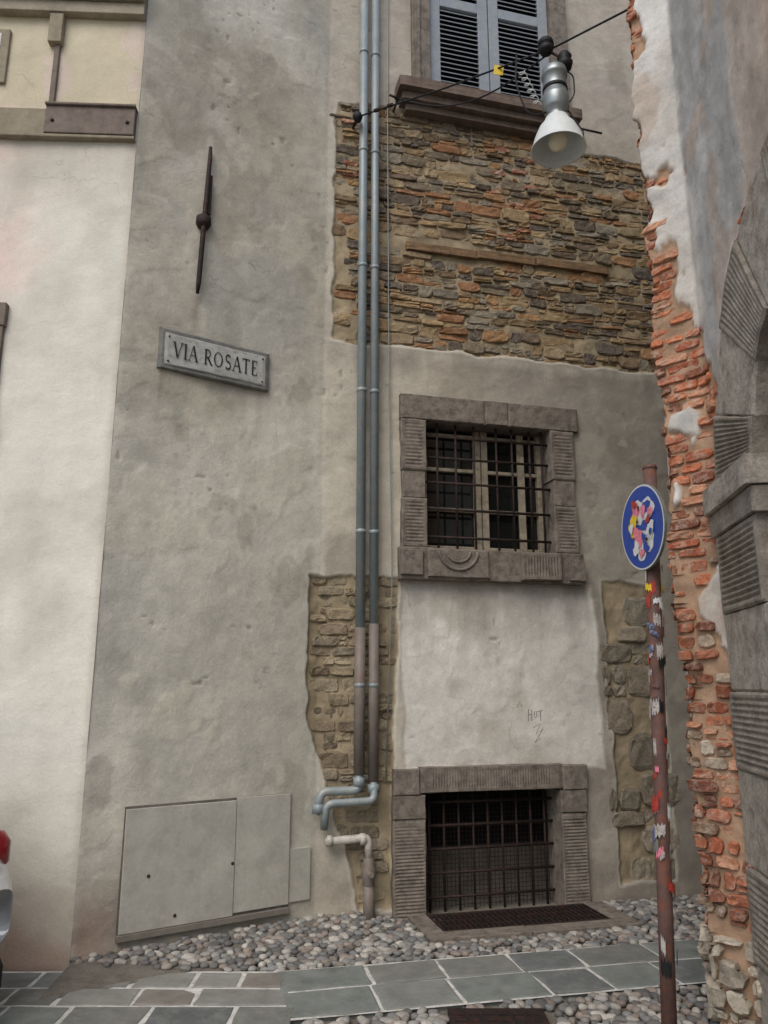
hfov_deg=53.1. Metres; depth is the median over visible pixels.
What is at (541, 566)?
window sill block
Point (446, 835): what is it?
wire
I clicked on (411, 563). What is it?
sill end
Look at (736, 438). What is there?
voussoir
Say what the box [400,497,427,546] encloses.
window surround block
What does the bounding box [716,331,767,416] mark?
voussoir
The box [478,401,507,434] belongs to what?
lintel key
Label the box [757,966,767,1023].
jamb block
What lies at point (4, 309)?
window surround head
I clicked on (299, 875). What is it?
door leaf extension
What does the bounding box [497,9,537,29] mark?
shutter rail
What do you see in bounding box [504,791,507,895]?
wire
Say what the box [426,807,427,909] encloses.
wire
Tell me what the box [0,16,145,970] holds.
neighboring building wall
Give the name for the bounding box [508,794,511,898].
wire
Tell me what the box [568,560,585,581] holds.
sill end
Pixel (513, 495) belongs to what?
grille bar
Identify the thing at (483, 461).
grille crossbar
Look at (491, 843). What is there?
wire
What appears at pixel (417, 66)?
surround left fillet
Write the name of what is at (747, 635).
jamb block
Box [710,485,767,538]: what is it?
impost
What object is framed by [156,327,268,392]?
street name sign
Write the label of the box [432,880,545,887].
wire
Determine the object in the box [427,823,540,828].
wire
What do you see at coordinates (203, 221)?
iron wall anchor
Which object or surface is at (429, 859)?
cellar grille bar
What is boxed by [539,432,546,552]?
grille bar
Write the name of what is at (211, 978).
street paving
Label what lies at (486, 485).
grille crossbar
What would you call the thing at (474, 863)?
cellar grille bar
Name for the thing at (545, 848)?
cellar grille bar
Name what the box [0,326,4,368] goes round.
window surround side
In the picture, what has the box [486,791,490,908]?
cellar grille bar
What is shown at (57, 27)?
pilaster bracket
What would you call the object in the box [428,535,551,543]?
grille crossbar
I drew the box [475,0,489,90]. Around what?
shutter stile
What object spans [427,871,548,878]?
wire
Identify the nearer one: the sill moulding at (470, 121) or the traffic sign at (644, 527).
the traffic sign at (644, 527)
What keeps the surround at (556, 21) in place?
on the sill at (455, 92)
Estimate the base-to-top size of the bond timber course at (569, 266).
0.078 m
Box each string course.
[0,107,45,132]
[44,106,136,137]
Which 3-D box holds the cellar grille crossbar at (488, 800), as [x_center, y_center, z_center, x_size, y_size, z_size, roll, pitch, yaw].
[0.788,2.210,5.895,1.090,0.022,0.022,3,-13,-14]
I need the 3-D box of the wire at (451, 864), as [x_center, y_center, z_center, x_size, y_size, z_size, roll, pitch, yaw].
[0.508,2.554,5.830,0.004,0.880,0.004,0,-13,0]
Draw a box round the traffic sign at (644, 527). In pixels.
[622,464,677,1023]
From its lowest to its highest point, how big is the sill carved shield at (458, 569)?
0.155 m
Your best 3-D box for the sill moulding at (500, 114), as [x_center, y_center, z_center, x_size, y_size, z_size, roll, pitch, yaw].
[0.943,-3.616,7.162,1.694,0.077,0.363,3,-13,-14]
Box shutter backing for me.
[440,0,539,100]
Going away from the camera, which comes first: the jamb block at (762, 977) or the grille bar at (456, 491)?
the jamb block at (762, 977)
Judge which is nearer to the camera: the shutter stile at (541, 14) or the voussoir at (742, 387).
the voussoir at (742, 387)
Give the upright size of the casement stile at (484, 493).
1.055 m
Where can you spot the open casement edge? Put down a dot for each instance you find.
(521, 497)
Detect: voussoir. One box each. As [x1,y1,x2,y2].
[713,415,767,478]
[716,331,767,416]
[719,240,767,360]
[737,159,767,303]
[760,135,767,187]
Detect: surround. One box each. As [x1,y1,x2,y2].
[0,29,11,84]
[410,0,430,79]
[546,0,571,106]
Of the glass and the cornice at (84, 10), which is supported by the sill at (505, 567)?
the glass
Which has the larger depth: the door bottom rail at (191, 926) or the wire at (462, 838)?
the wire at (462, 838)
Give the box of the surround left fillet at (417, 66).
[414,0,420,77]
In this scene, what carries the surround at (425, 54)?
on the sill at (455, 92)
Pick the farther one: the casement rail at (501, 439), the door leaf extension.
the casement rail at (501, 439)
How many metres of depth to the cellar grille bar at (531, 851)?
5.89 m
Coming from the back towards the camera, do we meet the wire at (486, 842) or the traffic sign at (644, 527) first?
the wire at (486, 842)
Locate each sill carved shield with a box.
[438,551,478,570]
[445,551,471,562]
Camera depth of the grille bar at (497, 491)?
6.37 m
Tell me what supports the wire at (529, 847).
on the wire at (488, 902)
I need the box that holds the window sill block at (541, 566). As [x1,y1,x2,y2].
[520,552,562,580]
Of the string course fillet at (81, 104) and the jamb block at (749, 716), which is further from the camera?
the string course fillet at (81, 104)
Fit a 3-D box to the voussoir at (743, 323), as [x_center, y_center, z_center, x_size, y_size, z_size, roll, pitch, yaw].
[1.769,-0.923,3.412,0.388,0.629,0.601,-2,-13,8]
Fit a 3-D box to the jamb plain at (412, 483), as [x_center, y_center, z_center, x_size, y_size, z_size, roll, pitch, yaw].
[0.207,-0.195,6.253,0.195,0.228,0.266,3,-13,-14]
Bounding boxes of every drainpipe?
[354,0,368,774]
[368,0,379,781]
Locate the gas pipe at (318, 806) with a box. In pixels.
[311,775,378,830]
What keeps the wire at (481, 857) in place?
attached to the window surround block at (408, 871)
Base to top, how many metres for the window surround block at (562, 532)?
0.403 m
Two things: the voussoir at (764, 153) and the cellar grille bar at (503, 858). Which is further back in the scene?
the cellar grille bar at (503, 858)
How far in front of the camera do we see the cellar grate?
5.29 m
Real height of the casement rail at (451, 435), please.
0.030 m
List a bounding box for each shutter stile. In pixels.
[430,0,440,80]
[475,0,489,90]
[486,0,500,92]
[535,0,548,100]
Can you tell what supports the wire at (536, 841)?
on the wire at (488, 902)
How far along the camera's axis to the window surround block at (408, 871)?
5.49 m
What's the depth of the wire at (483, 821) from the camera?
5.93 m
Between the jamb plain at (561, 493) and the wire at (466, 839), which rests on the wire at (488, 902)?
the wire at (466, 839)
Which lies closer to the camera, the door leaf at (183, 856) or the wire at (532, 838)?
the door leaf at (183, 856)
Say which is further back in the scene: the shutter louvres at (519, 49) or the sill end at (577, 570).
the shutter louvres at (519, 49)
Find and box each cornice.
[0,0,146,21]
[67,0,147,9]
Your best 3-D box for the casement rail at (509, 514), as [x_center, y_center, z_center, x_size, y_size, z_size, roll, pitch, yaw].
[1.090,0.015,6.503,0.448,0.030,0.042,3,-13,-14]
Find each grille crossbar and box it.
[425,480,550,490]
[425,797,551,803]
[426,435,546,446]
[426,819,552,827]
[426,865,554,874]
[426,888,555,899]
[427,456,547,466]
[427,507,550,516]
[427,842,553,850]
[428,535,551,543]
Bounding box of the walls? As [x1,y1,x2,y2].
[629,0,767,1023]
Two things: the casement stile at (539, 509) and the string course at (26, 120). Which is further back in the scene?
the casement stile at (539, 509)
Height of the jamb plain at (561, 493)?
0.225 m
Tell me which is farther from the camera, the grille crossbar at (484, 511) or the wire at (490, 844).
the grille crossbar at (484, 511)
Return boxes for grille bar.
[427,793,430,912]
[436,423,439,547]
[442,792,446,911]
[454,425,458,548]
[457,792,461,910]
[471,791,476,909]
[472,427,477,549]
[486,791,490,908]
[494,428,500,550]
[500,791,505,907]
[510,430,516,551]
[514,790,520,906]
[527,431,534,551]
[528,790,534,904]
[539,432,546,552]
[542,789,548,903]
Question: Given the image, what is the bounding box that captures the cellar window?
[391,764,587,900]
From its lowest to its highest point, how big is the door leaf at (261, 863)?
0.710 m
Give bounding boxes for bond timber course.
[405,241,476,259]
[477,250,535,267]
[536,257,608,276]
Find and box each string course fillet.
[0,132,135,142]
[45,101,137,112]
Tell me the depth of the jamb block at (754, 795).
3.44 m
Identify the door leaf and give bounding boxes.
[118,800,236,934]
[233,793,290,912]
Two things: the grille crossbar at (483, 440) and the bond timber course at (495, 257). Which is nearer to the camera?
the grille crossbar at (483, 440)
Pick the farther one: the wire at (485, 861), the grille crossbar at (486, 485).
the grille crossbar at (486, 485)
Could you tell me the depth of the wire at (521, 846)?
5.96 m
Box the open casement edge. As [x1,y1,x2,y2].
[515,435,526,551]
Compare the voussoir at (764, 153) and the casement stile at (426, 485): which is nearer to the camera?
the voussoir at (764, 153)
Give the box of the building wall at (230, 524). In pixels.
[70,0,702,963]
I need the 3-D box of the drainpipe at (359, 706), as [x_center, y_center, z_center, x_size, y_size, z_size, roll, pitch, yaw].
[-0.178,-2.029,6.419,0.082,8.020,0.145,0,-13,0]
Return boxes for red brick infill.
[341,118,541,241]
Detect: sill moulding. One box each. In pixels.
[399,90,545,126]
[403,103,538,138]
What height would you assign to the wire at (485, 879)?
0.004 m
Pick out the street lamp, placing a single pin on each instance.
(559, 140)
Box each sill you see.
[394,74,581,125]
[397,546,584,585]
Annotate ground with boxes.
[70,893,710,1023]
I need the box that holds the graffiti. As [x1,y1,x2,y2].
[517,701,542,741]
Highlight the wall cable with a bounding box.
[385,0,392,783]
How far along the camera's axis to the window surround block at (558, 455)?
6.51 m
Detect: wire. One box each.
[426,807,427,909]
[426,849,543,855]
[426,853,548,860]
[426,862,548,869]
[426,875,548,883]
[426,884,549,892]
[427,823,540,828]
[427,840,548,846]
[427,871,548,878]
[428,898,546,906]
[430,805,431,908]
[431,818,547,823]
[431,858,542,864]
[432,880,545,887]
[432,893,550,901]
[442,808,443,901]
[446,806,447,894]
[450,807,451,892]
[454,810,455,889]
[462,814,463,884]
[465,792,467,884]
[469,792,472,905]
[477,791,480,905]
[481,791,484,905]
[485,795,487,886]
[489,802,491,887]
[493,805,495,889]
[496,791,499,891]
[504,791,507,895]
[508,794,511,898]
[512,801,515,899]
[519,790,523,902]
[523,790,527,902]
[527,795,531,901]
[531,801,534,888]
[534,790,538,892]
[538,789,542,896]
[545,789,550,900]
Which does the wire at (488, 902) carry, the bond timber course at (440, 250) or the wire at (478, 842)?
the wire at (478, 842)
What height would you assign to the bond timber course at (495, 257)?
0.078 m
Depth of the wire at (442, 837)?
5.84 m
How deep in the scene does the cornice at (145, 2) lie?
5.84 m
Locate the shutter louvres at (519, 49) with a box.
[497,0,541,99]
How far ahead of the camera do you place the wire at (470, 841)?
5.88 m
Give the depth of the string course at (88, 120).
5.62 m
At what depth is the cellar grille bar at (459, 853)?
5.75 m
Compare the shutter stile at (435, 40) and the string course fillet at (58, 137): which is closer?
the string course fillet at (58, 137)
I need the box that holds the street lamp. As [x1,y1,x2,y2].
[352,9,627,167]
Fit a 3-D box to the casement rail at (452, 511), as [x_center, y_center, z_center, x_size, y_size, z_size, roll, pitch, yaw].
[0.551,-0.014,6.373,0.418,0.030,0.042,3,-13,-14]
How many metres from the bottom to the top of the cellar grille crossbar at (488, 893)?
0.022 m
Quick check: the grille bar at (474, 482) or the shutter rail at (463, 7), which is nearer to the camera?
the grille bar at (474, 482)
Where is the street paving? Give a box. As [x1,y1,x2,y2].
[0,894,719,1023]
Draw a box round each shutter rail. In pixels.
[439,0,476,16]
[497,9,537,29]
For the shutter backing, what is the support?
on the sill at (455, 92)
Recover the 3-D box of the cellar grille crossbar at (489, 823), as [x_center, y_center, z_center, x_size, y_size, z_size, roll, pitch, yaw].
[0.788,2.371,5.859,1.090,0.022,0.022,3,-13,-14]
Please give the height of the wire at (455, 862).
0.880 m
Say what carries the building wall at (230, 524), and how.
on the ground
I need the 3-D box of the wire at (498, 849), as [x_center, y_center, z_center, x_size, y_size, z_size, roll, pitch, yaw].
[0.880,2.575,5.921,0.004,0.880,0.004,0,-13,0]
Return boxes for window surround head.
[0,302,8,327]
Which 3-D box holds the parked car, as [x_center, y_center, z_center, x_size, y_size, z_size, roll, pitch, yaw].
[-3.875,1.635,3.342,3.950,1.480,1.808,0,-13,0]
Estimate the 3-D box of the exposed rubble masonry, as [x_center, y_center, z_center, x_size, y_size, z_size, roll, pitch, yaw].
[1.242,-0.363,6.497,3.784,6.599,0.118,3,-13,-14]
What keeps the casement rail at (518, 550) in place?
on the sill at (505, 567)
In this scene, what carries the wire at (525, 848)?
on the wire at (488, 902)
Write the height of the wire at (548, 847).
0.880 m
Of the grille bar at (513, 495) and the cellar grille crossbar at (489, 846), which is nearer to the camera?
the cellar grille crossbar at (489, 846)
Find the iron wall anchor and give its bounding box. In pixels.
[196,146,212,293]
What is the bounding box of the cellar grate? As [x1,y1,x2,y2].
[408,901,642,945]
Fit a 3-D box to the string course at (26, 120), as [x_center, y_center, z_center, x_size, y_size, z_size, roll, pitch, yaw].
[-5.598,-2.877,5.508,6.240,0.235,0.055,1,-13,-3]
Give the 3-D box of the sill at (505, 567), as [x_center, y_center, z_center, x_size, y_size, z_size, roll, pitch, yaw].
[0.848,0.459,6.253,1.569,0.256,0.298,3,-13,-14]
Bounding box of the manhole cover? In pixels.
[447,1008,549,1023]
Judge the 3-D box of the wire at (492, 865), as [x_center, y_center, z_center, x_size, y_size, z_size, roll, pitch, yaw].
[0.769,2.699,5.864,1.090,0.004,0.004,3,-13,-14]
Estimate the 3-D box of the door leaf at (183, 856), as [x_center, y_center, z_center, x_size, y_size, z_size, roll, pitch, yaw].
[-1.296,2.234,4.887,0.725,0.710,0.036,8,-15,-32]
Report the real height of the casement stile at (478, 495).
1.055 m
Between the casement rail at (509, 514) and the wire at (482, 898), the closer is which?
the wire at (482, 898)
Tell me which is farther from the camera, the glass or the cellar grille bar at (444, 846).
the glass
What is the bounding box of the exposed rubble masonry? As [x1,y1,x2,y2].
[308,103,679,902]
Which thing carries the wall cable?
attached to the building wall at (230, 524)
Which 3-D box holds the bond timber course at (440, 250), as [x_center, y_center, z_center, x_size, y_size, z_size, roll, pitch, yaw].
[0.496,-2.270,6.737,0.647,0.080,0.115,3,-13,-14]
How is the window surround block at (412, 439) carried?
on the jamb plain at (412, 483)
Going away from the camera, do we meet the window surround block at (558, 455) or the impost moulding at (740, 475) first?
the impost moulding at (740, 475)
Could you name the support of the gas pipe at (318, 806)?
attached to the building wall at (230, 524)
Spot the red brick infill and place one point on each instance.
(502, 173)
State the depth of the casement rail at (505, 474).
6.55 m
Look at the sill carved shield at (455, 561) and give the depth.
6.01 m
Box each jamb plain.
[401,470,424,497]
[544,480,574,509]
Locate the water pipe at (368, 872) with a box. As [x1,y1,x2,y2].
[324,833,375,919]
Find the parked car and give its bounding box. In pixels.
[0,830,12,986]
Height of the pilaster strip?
0.790 m
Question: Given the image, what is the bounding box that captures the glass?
[426,429,537,549]
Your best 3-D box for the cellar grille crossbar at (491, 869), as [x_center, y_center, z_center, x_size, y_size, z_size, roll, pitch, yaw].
[0.788,2.693,5.786,1.090,0.022,0.022,3,-13,-14]
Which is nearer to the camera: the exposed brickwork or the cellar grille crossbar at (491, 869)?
the exposed brickwork
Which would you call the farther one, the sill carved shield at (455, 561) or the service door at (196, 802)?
the sill carved shield at (455, 561)
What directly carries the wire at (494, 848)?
on the wire at (488, 902)
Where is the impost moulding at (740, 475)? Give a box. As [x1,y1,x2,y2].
[702,452,767,516]
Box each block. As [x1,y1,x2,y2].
[427,548,489,578]
[716,512,767,614]
[724,602,767,691]
[729,692,767,778]
[738,770,767,877]
[745,865,767,974]
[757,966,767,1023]
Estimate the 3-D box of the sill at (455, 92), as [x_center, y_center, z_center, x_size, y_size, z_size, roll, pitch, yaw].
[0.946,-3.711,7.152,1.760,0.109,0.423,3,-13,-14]
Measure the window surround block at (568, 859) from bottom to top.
0.704 m
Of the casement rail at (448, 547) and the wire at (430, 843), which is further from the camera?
the casement rail at (448, 547)
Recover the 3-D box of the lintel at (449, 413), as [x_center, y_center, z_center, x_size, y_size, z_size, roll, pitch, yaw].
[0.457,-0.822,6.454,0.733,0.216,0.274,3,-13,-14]
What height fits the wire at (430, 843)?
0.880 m
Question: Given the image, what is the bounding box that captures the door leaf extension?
[288,846,310,902]
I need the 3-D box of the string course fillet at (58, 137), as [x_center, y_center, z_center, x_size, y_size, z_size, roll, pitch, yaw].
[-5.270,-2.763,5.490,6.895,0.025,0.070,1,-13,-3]
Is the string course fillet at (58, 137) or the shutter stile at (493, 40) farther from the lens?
the shutter stile at (493, 40)
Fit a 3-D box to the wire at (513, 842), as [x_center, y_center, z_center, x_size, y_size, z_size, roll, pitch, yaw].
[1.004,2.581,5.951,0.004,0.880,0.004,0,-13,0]
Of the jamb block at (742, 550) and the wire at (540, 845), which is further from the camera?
the wire at (540, 845)
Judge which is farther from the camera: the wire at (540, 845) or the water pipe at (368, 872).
the wire at (540, 845)
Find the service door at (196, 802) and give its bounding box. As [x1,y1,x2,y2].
[115,793,287,942]
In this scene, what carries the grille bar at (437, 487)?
on the sill at (505, 567)
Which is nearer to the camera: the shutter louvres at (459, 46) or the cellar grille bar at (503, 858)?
the cellar grille bar at (503, 858)
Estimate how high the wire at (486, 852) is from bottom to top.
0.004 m
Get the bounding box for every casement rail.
[426,432,471,437]
[427,467,472,473]
[427,507,473,513]
[428,545,474,549]
[487,437,534,442]
[488,471,536,478]
[489,510,537,516]
[490,548,539,552]
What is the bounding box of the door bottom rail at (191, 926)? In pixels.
[115,907,288,942]
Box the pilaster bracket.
[47,13,65,46]
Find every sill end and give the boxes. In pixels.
[400,548,423,574]
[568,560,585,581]
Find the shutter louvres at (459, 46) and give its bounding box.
[440,0,479,87]
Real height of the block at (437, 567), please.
0.226 m
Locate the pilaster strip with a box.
[49,44,60,100]
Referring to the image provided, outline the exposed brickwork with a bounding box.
[626,0,762,1023]
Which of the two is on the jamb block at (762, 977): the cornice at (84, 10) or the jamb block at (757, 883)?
the jamb block at (757, 883)
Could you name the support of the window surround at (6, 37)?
attached to the neighboring building wall at (65, 211)
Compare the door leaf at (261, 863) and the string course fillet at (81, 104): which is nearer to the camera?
the door leaf at (261, 863)
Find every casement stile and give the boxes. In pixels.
[425,471,426,498]
[472,432,482,549]
[479,432,489,549]
[533,437,544,552]
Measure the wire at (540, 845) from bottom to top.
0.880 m
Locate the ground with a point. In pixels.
(452, 907)
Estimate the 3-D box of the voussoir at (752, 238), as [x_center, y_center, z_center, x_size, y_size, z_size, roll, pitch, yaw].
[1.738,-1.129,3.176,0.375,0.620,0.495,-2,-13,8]
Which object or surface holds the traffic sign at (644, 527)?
on the street paving
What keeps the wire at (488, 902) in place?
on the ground
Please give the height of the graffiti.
0.322 m
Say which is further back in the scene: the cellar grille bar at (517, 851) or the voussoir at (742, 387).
the cellar grille bar at (517, 851)
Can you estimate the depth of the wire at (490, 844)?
5.91 m
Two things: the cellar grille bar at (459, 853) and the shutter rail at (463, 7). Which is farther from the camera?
the shutter rail at (463, 7)
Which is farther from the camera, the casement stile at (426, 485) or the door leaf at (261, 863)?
the casement stile at (426, 485)
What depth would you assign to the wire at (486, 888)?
5.82 m
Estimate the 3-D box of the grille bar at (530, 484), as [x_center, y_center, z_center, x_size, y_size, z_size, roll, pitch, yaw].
[1.232,-0.169,6.449,0.018,1.085,0.018,5,-14,-22]
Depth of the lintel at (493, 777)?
5.77 m
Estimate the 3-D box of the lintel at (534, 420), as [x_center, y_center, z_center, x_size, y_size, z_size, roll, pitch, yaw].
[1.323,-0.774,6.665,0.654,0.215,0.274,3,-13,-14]
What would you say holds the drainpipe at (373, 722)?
attached to the building wall at (230, 524)
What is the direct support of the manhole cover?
on the street paving
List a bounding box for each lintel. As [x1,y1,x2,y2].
[399,393,484,432]
[418,763,562,792]
[498,403,578,437]
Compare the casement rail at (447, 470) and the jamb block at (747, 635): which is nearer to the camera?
the jamb block at (747, 635)

